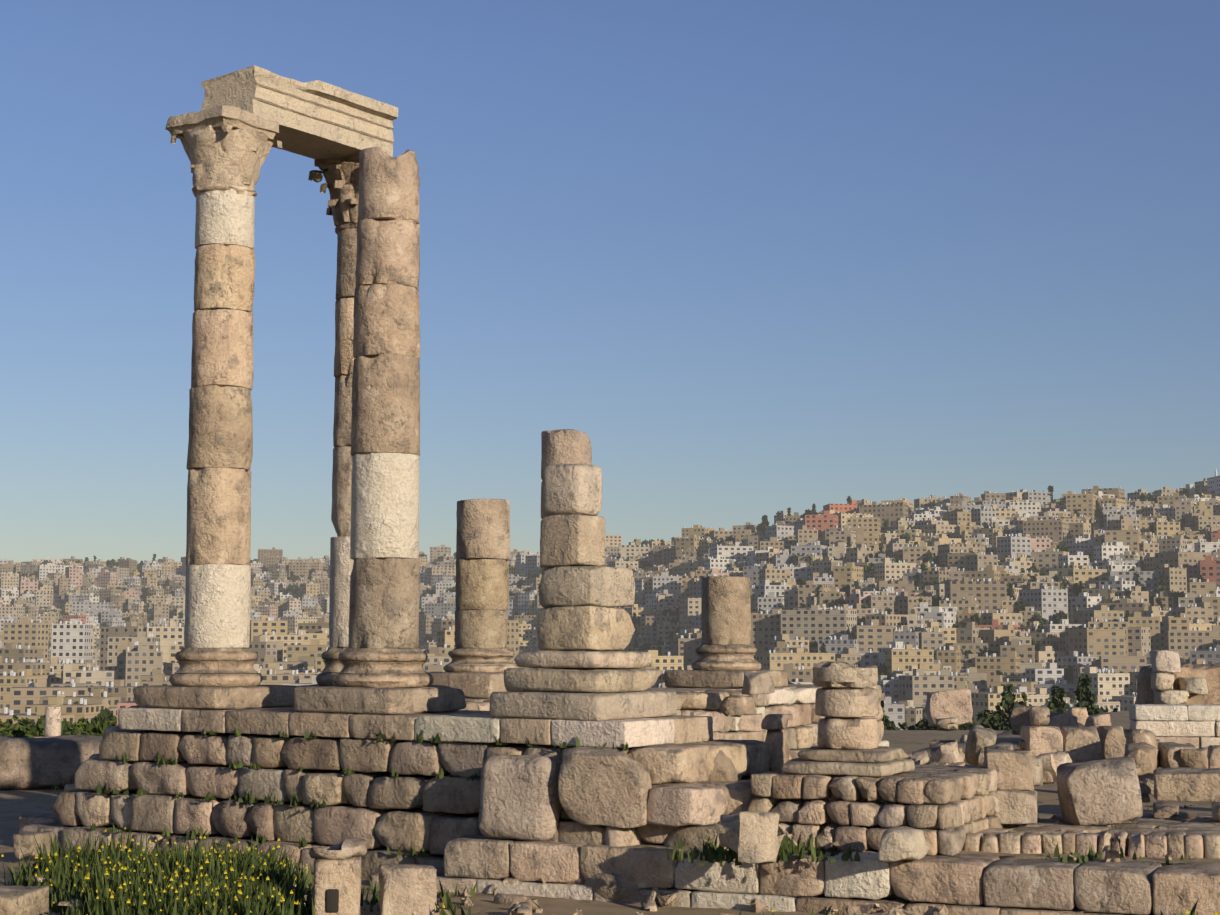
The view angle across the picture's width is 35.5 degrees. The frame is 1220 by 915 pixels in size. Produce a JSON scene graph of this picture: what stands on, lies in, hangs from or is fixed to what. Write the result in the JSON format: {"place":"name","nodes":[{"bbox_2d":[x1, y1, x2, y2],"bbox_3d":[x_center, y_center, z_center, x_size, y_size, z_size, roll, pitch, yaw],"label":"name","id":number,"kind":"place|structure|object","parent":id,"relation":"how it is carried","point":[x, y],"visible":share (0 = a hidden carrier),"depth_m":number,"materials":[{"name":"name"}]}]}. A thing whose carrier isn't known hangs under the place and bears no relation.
{"place":"outdoors","nodes":[
{"label":"outdoors","id":0,"kind":"place"},
{"bbox_2d":[489,429,676,720],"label":"broken column","id":1,"kind":"structure","parent":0,"point":[582,588],"depth_m":28.66,"materials":[{"name":"stone"}]},
{"bbox_2d":[0,514,1219,914],"bbox_3d":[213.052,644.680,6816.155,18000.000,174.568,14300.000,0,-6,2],"label":"ground","id":2,"kind":"structure","parent":0,"point":[14,804],"depth_m":32.91,"materials":[{"name":"brown soil"}]},
{"bbox_2d":[0,714,117,737],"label":"hedge","id":3,"kind":"object","parent":2,"relation":"on","point":[26,727],"visible":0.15,"depth_m":65.66,"materials":[{"name":"green plant"}]},
{"bbox_2d":[16,684,888,901],"bbox_3d":[1.578,6.482,39.867,15.790,3.021,23.556,-4,-7,34],"label":"temple podium","id":4,"kind":"object","parent":2,"relation":"on","point":[417,805],"visible":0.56,"depth_m":30.21,"materials":[{"name":"stone"}]},
{"bbox_2d":[132,105,296,709],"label":"column","id":5,"kind":"structure","parent":4,"relation":"on","point":[227,148],"depth_m":33.39,"materials":[{"name":"stone"}]},
{"bbox_2d":[200,65,397,158],"bbox_3d":[-5.845,-6.412,35.960,1.651,1.014,3.934,-4,-7,34],"label":"architrave","id":6,"kind":"object","parent":5,"relation":"on","point":[317,119],"visible":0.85,"depth_m":35.41,"materials":[{"name":"stone"}]},
{"bbox_2d":[297,153,419,686],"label":"column","id":7,"kind":"structure","parent":4,"relation":"on","point":[341,176],"depth_m":36.61,"materials":[{"name":"stone"}]},
{"bbox_2d":[294,147,465,713],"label":"column","id":8,"kind":"structure","parent":4,"relation":"on","point":[383,657],"depth_m":31.17,"materials":[{"name":"stone"}]},
{"bbox_2d":[429,499,519,698],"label":"column","id":9,"kind":"structure","parent":4,"relation":"on","point":[481,655],"depth_m":39.37,"materials":[{"name":"stone"}]},
{"bbox_2d":[37,673,1117,729],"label":"slope trees","id":10,"kind":"object","parent":2,"relation":"on","point":[999,718],"visible":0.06,"depth_m":159.49,"materials":[{"name":"green plant"}]},
{"bbox_2d":[1,719,1218,914],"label":"weeds","id":11,"kind":"object","parent":2,"relation":"on","point":[174,881],"visible":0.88,"depth_m":26.02,"materials":[{"name":"green plant"}]},
{"bbox_2d":[0,475,1219,729],"bbox_3d":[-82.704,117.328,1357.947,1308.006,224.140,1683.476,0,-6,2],"label":"city buildings","id":12,"kind":"structure","parent":2,"relation":"on","point":[1130,641],"depth_m":1084.36,"materials":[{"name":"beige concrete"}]},
{"bbox_2d":[0,479,1219,714],"bbox_3d":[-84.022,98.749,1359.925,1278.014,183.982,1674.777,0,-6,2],"label":"city water tanks","id":13,"kind":"object","parent":12,"relation":"on","point":[30,683],"visible":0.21,"depth_m":1036.24,"materials":[{"name":"grey"}]},
{"bbox_2d":[0,650,1219,914],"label":"stone blocks","id":14,"kind":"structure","parent":2,"relation":"on","point":[1094,766],"depth_m":28.10,"materials":[{"name":"stone"}]},
{"bbox_2d":[371,835,1219,914],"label":"retaining wall","id":15,"kind":"structure","parent":2,"relation":"on","point":[972,884],"depth_m":25.59,"materials":[{"name":"stone"}]},
{"bbox_2d":[748,661,1005,855],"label":"platform column","id":16,"kind":"structure","parent":2,"relation":"on","point":[847,783],"depth_m":26.88,"materials":[{"name":"stone"}]},
{"bbox_2d":[1214,469,1216,494],"bbox_3d":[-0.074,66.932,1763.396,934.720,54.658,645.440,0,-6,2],"label":"city minarets","id":17,"kind":"object","parent":2,"relation":"on","point":[1215,480],"visible":0.29,"depth_m":1430.61,"materials":[{"name":"grey"}]},
{"bbox_2d":[0,0,1219,563],"label":"sky","id":18,"kind":"structure","parent":0,"point":[768,257],"materials":[{"name":"blue"}]},
{"bbox_2d":[664,576,787,688],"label":"column","id":19,"kind":"structure","parent":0,"point":[726,650],"depth_m":47.54,"materials":[{"name":"stone"}]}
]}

